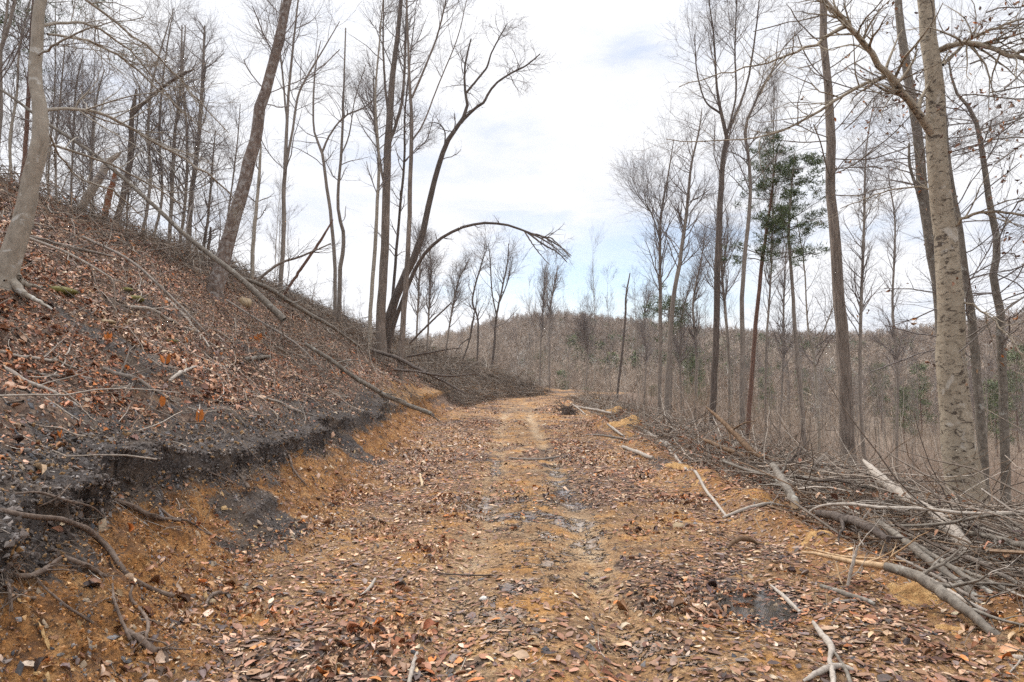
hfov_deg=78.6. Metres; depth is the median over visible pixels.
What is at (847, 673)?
broken stick
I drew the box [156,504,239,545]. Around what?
root
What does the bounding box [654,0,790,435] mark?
forked tree
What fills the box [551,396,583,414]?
uprooted stump
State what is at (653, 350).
bare tree
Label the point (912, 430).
bare tree
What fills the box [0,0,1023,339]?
sky
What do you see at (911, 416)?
bare tree
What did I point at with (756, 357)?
bare tree
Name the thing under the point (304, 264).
broken snag
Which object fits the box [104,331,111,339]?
leaf
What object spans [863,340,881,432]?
bare tree
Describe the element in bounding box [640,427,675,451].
fallen log
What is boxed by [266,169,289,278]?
bare tree
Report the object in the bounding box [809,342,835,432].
bare tree
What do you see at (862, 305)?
bare tree
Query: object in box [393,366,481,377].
fallen pole
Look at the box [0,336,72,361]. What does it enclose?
fallen branch
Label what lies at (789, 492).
sawn log
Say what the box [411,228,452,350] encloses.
bare tree
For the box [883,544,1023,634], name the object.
fallen log
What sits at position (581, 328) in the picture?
bare tree
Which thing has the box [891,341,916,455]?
bare tree
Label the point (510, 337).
bare tree
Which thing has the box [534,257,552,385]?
bare tree
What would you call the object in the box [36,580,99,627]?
root
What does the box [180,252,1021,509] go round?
leaf litter
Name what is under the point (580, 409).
fallen pole
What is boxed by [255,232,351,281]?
leaning sapling
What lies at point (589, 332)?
bare tree
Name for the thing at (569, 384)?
bare tree
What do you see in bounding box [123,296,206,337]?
fallen branch
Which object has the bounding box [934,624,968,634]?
clay heap
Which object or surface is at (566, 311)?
bare tree
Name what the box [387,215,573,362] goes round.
arching sapling
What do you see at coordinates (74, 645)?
clay crumbs
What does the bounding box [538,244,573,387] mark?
bare tree
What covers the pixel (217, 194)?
bare tree
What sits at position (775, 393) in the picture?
bare tree
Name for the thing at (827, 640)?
broken stick
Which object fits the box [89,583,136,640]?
root
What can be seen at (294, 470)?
root
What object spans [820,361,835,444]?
bare tree
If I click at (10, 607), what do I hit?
root
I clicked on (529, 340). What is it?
bare tree
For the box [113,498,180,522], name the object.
root
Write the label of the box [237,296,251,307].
rock
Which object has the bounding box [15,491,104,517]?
root
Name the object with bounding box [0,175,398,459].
hillside sticks
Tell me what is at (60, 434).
leaf
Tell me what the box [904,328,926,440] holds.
bare tree
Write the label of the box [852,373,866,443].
bare tree
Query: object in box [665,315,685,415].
bare tree
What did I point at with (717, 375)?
bare tree
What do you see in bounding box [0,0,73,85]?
bare tree
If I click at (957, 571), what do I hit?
fallen pole
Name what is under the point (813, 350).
forked tree
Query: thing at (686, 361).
bare tree
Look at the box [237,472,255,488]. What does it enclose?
root
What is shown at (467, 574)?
broken stick
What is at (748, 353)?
bare tree
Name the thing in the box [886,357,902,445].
bare tree
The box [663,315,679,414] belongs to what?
bare tree
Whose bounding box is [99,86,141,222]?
bare tree
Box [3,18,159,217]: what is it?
bare tree
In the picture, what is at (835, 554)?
splintered branch
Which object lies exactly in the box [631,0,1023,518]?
beech tree
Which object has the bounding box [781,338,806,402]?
bare tree
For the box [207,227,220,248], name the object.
dead stub
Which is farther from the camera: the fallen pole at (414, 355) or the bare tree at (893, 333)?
the bare tree at (893, 333)
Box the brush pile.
[557,376,1023,633]
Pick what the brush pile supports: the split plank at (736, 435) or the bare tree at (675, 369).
the split plank at (736, 435)
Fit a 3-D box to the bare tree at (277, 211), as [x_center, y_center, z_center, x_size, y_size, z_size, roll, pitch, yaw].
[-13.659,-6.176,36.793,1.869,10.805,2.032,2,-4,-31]
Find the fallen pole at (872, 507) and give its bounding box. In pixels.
[807,494,1023,558]
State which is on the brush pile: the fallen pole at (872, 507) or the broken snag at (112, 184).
the fallen pole at (872, 507)
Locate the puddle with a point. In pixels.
(768, 612)
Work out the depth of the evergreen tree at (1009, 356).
63.56 m
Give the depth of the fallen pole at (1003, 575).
5.11 m
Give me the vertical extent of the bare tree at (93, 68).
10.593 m
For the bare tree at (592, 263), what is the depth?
69.41 m
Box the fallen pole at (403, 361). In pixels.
[370,349,465,394]
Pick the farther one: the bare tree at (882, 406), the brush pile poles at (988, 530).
the bare tree at (882, 406)
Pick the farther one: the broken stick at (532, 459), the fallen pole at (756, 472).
the broken stick at (532, 459)
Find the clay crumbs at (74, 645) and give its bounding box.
[0,401,446,681]
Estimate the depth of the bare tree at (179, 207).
33.07 m
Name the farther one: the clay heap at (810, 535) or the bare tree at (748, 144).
the bare tree at (748, 144)
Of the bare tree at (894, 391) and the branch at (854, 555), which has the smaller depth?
the branch at (854, 555)
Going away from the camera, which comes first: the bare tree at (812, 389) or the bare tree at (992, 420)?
the bare tree at (812, 389)
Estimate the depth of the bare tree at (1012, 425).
32.79 m
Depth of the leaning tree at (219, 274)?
17.28 m
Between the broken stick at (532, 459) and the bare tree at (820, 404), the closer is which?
the broken stick at (532, 459)
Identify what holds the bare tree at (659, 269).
on the ground
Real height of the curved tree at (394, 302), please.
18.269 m
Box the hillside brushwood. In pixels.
[0,133,561,457]
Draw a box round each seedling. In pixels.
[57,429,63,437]
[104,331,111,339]
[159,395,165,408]
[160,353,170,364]
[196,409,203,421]
[254,333,261,341]
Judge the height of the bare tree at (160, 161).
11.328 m
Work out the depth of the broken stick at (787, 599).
4.63 m
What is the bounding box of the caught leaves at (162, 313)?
[0,172,486,409]
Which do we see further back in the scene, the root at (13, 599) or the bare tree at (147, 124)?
the bare tree at (147, 124)
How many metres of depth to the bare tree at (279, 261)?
44.15 m
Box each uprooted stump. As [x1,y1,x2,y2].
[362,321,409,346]
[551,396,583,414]
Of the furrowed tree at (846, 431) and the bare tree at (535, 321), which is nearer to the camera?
the furrowed tree at (846, 431)
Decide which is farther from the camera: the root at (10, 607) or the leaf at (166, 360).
the leaf at (166, 360)
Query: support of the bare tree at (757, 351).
on the ground
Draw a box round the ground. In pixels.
[0,180,1023,681]
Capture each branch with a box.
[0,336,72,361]
[2,366,92,404]
[26,329,130,387]
[29,229,149,319]
[81,236,211,338]
[102,342,192,415]
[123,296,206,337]
[145,233,198,254]
[165,297,209,346]
[168,366,209,382]
[226,299,322,369]
[242,354,269,361]
[244,277,361,348]
[245,390,338,432]
[669,449,725,514]
[787,422,837,463]
[802,521,928,585]
[805,534,905,593]
[808,439,864,472]
[846,511,897,585]
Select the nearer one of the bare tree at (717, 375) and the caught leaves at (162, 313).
the caught leaves at (162, 313)
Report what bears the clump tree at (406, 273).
on the ground
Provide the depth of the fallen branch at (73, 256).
9.31 m
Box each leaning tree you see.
[0,0,254,309]
[205,0,339,302]
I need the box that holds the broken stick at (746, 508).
[722,502,783,518]
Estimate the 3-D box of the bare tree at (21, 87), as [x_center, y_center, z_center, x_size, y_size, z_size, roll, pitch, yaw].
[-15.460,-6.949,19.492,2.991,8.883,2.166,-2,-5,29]
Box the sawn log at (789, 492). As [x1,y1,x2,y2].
[753,447,799,508]
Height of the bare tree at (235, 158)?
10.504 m
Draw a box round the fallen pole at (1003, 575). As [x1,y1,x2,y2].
[908,512,1023,585]
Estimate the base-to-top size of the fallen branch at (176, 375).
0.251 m
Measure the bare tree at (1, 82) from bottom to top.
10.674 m
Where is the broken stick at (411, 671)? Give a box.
[407,651,418,681]
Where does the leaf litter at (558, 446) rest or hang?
on the ground
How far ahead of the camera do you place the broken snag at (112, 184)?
18.28 m
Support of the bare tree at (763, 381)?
on the ground
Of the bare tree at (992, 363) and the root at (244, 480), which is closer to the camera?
the root at (244, 480)
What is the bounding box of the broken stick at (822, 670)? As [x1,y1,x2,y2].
[802,663,853,681]
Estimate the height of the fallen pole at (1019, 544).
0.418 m
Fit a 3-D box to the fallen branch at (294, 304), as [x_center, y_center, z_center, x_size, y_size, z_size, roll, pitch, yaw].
[-7.229,-0.884,22.116,0.537,2.106,4.933,-2,-4,31]
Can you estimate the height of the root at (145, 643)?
0.267 m
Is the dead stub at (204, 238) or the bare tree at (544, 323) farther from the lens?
the bare tree at (544, 323)
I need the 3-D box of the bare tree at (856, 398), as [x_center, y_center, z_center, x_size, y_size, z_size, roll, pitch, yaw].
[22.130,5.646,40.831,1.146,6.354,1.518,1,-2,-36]
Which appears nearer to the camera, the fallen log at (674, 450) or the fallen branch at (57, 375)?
the fallen branch at (57, 375)
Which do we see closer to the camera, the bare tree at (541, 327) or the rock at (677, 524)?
the rock at (677, 524)
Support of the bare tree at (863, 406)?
on the ground
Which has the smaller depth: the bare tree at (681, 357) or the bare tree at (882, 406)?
the bare tree at (681, 357)
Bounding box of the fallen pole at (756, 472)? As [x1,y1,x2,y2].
[722,460,875,494]
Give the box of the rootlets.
[0,399,421,616]
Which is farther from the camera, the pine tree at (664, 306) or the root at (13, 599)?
the pine tree at (664, 306)
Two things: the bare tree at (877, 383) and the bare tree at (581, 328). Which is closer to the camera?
the bare tree at (877, 383)
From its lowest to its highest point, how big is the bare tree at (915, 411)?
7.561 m
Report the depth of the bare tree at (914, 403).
54.75 m
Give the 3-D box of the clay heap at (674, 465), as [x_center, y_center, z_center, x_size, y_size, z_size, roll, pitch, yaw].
[3.060,2.303,11.392,0.770,0.155,0.693,0,-4,0]
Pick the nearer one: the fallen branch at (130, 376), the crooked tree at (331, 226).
the fallen branch at (130, 376)
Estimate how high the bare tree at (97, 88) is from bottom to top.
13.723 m
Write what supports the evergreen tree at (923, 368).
on the ground
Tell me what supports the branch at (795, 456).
on the brush pile
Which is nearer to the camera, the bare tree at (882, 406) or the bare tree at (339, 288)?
the bare tree at (339, 288)
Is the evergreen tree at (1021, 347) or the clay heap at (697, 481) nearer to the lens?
the clay heap at (697, 481)
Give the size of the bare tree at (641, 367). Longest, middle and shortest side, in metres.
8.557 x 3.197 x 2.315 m
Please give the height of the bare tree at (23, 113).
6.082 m
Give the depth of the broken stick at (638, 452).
13.10 m
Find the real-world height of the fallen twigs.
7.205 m
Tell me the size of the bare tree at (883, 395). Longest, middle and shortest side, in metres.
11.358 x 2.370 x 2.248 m
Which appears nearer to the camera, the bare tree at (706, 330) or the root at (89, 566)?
the root at (89, 566)
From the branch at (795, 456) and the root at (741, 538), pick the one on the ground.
the root at (741, 538)
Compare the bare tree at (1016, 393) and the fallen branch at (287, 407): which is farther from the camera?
the bare tree at (1016, 393)
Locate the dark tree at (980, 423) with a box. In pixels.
[861,59,1023,500]
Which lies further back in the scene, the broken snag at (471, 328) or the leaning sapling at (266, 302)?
the broken snag at (471, 328)
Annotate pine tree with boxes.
[638,281,694,416]
[721,126,817,435]
[746,129,839,458]
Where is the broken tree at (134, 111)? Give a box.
[113,32,213,222]
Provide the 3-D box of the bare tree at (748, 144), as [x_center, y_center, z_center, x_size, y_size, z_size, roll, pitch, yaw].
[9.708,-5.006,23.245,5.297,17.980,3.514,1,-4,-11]
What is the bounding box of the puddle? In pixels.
[700,585,802,629]
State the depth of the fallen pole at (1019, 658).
3.42 m
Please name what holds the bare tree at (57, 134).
on the ground
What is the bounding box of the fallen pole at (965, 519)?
[888,454,1023,549]
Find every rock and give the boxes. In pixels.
[50,286,78,295]
[102,319,116,323]
[122,287,132,292]
[128,295,144,302]
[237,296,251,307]
[672,522,683,528]
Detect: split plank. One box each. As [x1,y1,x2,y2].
[702,438,794,470]
[706,407,762,468]
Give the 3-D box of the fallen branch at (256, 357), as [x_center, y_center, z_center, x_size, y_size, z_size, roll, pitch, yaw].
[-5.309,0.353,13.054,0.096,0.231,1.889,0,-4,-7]
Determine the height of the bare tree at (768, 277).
23.631 m
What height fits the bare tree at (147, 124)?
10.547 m
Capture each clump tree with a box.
[335,0,417,348]
[339,0,445,364]
[363,8,430,295]
[380,0,490,380]
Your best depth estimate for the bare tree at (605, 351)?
79.91 m
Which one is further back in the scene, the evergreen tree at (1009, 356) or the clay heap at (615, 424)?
the evergreen tree at (1009, 356)
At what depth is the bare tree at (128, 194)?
22.91 m
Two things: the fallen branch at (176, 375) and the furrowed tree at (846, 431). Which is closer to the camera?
the fallen branch at (176, 375)
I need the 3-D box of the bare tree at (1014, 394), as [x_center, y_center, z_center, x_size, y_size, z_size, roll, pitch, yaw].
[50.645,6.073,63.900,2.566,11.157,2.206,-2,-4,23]
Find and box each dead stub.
[197,219,216,246]
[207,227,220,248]
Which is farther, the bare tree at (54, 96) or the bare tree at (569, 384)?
the bare tree at (569, 384)
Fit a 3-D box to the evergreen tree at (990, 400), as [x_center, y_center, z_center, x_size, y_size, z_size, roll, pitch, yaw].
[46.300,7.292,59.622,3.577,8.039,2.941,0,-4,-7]
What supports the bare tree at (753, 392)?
on the ground
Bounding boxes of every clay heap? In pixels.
[604,406,623,414]
[606,414,643,429]
[664,462,693,469]
[692,477,704,485]
[799,530,832,545]
[886,578,939,606]
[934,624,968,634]
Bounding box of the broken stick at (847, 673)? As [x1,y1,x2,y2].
[834,652,851,681]
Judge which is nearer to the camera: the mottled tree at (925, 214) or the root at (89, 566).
the root at (89, 566)
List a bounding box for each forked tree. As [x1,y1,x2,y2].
[222,0,371,303]
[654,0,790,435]
[767,191,869,457]
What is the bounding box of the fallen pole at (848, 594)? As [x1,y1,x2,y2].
[819,584,875,605]
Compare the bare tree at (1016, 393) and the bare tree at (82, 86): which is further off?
the bare tree at (1016, 393)
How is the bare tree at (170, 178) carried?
on the ground
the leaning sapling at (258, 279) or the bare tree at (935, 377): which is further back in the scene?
the bare tree at (935, 377)
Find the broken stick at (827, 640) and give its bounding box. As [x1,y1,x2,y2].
[812,620,834,658]
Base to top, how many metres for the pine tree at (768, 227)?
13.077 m
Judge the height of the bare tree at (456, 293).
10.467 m
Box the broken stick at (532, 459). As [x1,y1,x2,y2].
[509,456,559,460]
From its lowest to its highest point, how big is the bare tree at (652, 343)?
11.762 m
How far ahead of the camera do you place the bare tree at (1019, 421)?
54.23 m
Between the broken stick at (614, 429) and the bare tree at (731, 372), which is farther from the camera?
the bare tree at (731, 372)
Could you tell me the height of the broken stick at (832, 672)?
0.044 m
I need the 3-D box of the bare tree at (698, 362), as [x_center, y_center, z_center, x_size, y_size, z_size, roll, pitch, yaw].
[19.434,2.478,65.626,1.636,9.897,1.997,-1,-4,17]
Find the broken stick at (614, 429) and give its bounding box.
[607,423,624,436]
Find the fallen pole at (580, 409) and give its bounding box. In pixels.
[572,404,592,418]
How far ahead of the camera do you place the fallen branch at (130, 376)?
7.21 m
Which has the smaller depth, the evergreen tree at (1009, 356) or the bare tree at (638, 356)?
the evergreen tree at (1009, 356)
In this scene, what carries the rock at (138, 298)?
on the ground
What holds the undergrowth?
on the ground
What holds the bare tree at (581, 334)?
on the ground
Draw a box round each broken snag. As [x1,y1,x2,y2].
[74,151,121,209]
[102,172,116,218]
[283,219,332,295]
[409,302,451,343]
[456,310,474,359]
[616,273,629,399]
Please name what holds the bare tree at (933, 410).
on the ground
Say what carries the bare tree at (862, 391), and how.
on the ground
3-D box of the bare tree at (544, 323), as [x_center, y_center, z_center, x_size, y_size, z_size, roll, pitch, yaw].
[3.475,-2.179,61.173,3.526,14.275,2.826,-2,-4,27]
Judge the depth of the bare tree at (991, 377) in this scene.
62.37 m
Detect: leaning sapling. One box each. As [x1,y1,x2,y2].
[0,41,286,321]
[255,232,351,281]
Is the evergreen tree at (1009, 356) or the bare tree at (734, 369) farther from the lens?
the evergreen tree at (1009, 356)
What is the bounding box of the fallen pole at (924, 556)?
[865,519,1023,608]
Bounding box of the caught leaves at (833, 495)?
[616,409,1023,577]
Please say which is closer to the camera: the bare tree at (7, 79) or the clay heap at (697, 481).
the clay heap at (697, 481)
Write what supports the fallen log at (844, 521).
on the ground
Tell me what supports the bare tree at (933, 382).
on the ground
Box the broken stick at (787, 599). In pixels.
[770,584,801,612]
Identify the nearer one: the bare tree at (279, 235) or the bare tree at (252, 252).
the bare tree at (252, 252)
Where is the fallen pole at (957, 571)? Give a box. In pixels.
[913,515,1009,596]
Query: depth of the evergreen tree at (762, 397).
81.45 m
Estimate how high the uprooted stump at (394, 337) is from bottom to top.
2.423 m
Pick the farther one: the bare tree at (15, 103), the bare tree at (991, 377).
the bare tree at (991, 377)
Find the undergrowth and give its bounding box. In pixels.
[628,359,1023,509]
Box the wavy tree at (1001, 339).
[848,0,1023,510]
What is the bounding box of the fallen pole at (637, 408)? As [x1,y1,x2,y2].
[620,392,641,419]
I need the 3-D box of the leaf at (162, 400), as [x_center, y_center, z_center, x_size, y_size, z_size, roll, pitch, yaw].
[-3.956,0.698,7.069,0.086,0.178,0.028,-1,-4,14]
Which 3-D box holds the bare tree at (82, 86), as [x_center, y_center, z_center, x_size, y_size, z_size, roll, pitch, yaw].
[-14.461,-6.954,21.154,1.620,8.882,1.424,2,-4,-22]
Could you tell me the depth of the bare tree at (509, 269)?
58.33 m
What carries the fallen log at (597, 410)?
on the ground
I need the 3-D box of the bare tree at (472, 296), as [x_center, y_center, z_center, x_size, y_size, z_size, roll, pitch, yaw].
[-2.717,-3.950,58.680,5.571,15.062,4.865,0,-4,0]
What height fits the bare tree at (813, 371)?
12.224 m
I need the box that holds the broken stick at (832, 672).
[827,657,835,681]
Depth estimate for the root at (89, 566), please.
3.59 m
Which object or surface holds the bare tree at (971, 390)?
on the ground
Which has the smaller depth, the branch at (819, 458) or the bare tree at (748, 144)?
the branch at (819, 458)
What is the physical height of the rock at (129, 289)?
0.098 m
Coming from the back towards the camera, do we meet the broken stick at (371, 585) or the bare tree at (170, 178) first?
the bare tree at (170, 178)
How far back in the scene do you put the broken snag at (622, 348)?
52.06 m
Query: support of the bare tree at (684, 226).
on the ground
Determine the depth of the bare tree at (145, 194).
26.69 m
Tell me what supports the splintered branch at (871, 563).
on the ground
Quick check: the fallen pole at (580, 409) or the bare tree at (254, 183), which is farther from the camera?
the bare tree at (254, 183)
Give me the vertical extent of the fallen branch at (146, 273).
2.138 m
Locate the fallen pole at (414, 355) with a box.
[406,347,460,357]
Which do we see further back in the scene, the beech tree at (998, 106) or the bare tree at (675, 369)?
the bare tree at (675, 369)
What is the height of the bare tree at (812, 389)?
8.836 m
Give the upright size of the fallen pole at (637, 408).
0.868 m
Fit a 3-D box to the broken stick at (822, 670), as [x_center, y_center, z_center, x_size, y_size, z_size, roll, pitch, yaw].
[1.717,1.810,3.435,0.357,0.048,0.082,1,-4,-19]
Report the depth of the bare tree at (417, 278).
40.33 m
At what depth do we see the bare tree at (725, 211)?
33.32 m
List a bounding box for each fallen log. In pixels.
[575,400,617,419]
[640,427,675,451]
[815,510,918,542]
[862,459,1006,560]
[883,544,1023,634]
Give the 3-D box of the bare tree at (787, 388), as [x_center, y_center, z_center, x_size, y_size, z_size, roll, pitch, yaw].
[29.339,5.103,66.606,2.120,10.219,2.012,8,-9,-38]
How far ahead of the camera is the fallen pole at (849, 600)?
4.55 m
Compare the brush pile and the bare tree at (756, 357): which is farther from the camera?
the bare tree at (756, 357)
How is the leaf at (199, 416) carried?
on the ground
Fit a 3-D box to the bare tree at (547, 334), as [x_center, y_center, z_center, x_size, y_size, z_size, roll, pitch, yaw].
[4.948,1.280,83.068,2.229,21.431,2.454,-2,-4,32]
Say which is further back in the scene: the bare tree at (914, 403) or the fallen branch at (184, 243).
the bare tree at (914, 403)
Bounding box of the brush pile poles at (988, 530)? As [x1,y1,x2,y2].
[594,397,1023,567]
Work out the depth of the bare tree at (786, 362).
34.83 m
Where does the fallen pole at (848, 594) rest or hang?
on the ground
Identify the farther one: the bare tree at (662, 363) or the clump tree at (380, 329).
the bare tree at (662, 363)
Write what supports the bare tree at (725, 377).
on the ground
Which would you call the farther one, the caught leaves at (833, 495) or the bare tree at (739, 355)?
the bare tree at (739, 355)
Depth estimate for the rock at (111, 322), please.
8.64 m
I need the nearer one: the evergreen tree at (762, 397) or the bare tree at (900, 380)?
the bare tree at (900, 380)
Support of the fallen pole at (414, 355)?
on the ground
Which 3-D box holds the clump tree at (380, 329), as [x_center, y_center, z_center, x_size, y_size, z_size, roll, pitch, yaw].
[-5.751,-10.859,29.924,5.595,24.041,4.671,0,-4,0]
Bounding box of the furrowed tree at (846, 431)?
[749,0,957,468]
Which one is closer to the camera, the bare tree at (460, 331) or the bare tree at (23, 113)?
the bare tree at (23, 113)
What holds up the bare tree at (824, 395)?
on the ground
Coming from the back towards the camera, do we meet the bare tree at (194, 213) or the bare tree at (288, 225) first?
the bare tree at (288, 225)
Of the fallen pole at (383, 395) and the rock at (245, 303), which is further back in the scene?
the rock at (245, 303)
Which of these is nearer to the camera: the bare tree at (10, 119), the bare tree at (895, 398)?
the bare tree at (10, 119)
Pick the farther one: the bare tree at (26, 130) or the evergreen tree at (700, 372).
the evergreen tree at (700, 372)
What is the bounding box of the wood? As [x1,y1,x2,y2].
[398,305,1023,440]
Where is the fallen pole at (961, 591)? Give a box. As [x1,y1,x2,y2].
[895,556,1023,622]
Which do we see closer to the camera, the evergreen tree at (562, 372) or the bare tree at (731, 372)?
the bare tree at (731, 372)
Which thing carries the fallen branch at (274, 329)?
on the ground
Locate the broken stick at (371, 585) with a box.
[360,578,375,596]
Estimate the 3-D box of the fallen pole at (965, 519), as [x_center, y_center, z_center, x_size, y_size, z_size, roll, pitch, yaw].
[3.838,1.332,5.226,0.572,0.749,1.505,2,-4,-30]
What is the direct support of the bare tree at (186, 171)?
on the ground
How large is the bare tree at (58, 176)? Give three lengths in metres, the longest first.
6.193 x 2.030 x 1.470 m
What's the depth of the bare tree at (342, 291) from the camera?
48.82 m
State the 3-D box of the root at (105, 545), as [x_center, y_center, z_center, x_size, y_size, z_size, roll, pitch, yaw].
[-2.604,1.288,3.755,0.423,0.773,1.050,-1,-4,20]
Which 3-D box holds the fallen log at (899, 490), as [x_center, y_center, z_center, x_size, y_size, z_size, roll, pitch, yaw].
[4.181,1.889,6.742,0.521,0.875,2.988,0,-4,7]
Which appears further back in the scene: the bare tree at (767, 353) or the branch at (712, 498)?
the bare tree at (767, 353)
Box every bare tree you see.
[0,0,33,144]
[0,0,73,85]
[0,0,155,181]
[0,1,31,142]
[0,48,30,175]
[1,0,146,199]
[1,6,161,202]
[2,0,60,182]
[3,1,61,168]
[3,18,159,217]
[3,31,66,179]
[12,0,81,193]
[40,54,69,195]
[42,138,69,197]
[59,44,193,222]
[60,0,115,210]
[62,10,110,192]
[80,14,117,169]
[84,0,204,231]
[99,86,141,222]
[105,0,219,233]
[111,0,234,240]
[132,123,158,232]
[137,4,237,239]
[149,0,235,247]
[162,192,183,240]
[173,86,275,246]
[174,168,188,241]
[184,147,204,246]
[196,74,278,253]
[201,154,233,244]
[237,174,271,268]
[248,143,278,284]
[263,246,287,280]
[265,147,292,278]
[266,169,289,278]
[275,202,308,287]
[308,262,329,297]
[310,28,386,325]
[328,258,353,313]
[354,285,364,321]
[398,205,442,356]
[410,291,425,346]
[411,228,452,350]
[435,239,480,353]
[454,313,468,354]
[458,219,509,363]
[467,217,532,367]
[490,315,502,365]
[505,304,521,372]
[508,326,523,373]
[515,274,539,379]
[520,299,538,377]
[530,246,562,385]
[530,268,542,369]
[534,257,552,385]
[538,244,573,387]
[543,278,555,386]
[558,270,570,389]
[558,331,579,387]
[567,294,602,391]
[573,289,595,388]
[578,291,598,392]
[585,223,606,390]
[594,311,615,391]
[599,261,619,390]
[603,107,719,414]
[619,266,645,401]
[620,276,667,406]
[629,318,647,393]
[631,333,643,393]
[637,81,733,417]
[638,311,657,398]
[643,289,664,400]
[650,326,664,406]
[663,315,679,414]
[664,256,708,417]
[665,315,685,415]
[674,305,691,415]
[675,215,715,424]
[682,85,782,433]
[684,331,693,410]
[691,324,703,406]
[697,289,713,406]
[704,0,845,434]
[708,213,744,423]
[717,332,723,421]
[719,357,727,414]
[720,302,763,406]
[722,347,736,426]
[727,53,806,439]
[730,331,738,432]
[744,308,765,418]
[745,335,756,384]
[745,336,758,434]
[746,308,764,440]
[754,296,778,438]
[758,363,772,402]
[762,333,778,425]
[763,220,811,446]
[770,371,780,428]
[773,324,802,450]
[777,349,795,425]
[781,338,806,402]
[791,300,808,383]
[791,351,806,424]
[798,349,825,442]
[802,324,826,417]
[805,337,825,431]
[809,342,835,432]
[809,354,831,419]
[815,302,878,462]
[818,353,832,441]
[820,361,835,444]
[822,68,901,468]
[827,383,838,455]
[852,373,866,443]
[853,363,869,451]
[853,379,858,420]
[856,372,880,449]
[862,151,918,474]
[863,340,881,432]
[864,387,881,455]
[865,315,891,468]
[867,364,878,434]
[872,360,891,467]
[873,347,894,453]
[874,356,906,451]
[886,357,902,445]
[888,356,906,402]
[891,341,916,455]
[899,386,920,482]
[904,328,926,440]
[904,384,918,450]
[907,376,920,457]
[907,381,922,444]
[924,370,939,459]
[925,353,939,426]
[931,351,935,424]
[968,369,987,412]
[968,377,977,447]
[969,315,1010,431]
[981,353,996,440]
[988,388,998,461]
[992,392,1023,491]
[994,366,1016,429]
[1007,366,1023,445]
[1012,360,1023,437]
[1012,395,1023,463]
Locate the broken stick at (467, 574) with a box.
[438,573,493,575]
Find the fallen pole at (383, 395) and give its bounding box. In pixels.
[304,343,441,423]
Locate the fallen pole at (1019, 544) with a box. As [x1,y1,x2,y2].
[969,531,1023,584]
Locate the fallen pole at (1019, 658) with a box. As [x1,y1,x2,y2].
[976,566,1023,679]
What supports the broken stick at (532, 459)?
on the ground
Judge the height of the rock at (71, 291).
0.148 m
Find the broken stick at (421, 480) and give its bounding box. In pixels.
[419,473,423,487]
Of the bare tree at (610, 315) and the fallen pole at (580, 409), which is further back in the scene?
the bare tree at (610, 315)
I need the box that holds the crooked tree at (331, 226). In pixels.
[265,38,422,321]
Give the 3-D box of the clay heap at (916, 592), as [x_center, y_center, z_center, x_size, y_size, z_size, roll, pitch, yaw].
[3.001,1.875,4.644,0.596,0.152,0.536,0,-4,0]
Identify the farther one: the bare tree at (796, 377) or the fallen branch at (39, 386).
the bare tree at (796, 377)
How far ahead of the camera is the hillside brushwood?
18.28 m
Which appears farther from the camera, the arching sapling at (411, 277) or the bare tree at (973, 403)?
the bare tree at (973, 403)
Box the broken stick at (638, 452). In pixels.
[621,445,654,459]
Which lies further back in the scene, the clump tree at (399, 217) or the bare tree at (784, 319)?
the bare tree at (784, 319)
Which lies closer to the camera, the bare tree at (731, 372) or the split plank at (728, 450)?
the split plank at (728, 450)
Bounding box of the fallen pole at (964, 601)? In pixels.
[927,542,1021,611]
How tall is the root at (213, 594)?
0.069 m
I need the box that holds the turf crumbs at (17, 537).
[0,384,426,597]
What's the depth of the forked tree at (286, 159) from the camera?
24.58 m
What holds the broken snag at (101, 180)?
on the ground
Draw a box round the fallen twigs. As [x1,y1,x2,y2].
[0,186,1023,681]
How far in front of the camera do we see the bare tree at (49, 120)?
25.21 m
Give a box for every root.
[0,508,174,597]
[0,543,44,615]
[0,576,44,609]
[11,556,84,586]
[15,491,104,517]
[35,480,70,511]
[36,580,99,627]
[52,548,126,585]
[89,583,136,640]
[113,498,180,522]
[124,585,172,644]
[124,628,189,670]
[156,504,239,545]
[203,590,226,608]
[209,471,232,483]
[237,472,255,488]
[280,441,306,486]
[727,536,758,548]
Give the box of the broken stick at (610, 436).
[586,434,628,439]
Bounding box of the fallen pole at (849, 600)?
[827,599,861,604]
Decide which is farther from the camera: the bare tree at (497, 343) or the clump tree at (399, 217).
the bare tree at (497, 343)
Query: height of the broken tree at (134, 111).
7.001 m
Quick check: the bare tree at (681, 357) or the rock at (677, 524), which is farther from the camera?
the bare tree at (681, 357)
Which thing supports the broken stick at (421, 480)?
on the ground
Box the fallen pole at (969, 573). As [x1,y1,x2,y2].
[956,544,1016,594]
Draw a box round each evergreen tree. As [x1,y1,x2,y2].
[553,369,570,389]
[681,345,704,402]
[685,357,709,404]
[753,367,776,412]
[790,368,812,412]
[865,361,892,425]
[889,386,917,441]
[904,362,937,436]
[983,375,1018,456]
[994,350,1023,451]
[1010,343,1023,404]
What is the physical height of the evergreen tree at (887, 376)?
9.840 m
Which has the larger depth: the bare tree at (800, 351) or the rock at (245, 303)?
the bare tree at (800, 351)
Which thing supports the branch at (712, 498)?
on the ground
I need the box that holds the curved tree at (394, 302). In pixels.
[386,0,560,340]
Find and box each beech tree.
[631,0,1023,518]
[894,0,1023,402]
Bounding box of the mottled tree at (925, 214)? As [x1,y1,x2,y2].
[825,0,1022,334]
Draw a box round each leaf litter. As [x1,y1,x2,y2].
[0,178,993,508]
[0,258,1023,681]
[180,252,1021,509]
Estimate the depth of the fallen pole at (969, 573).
4.73 m

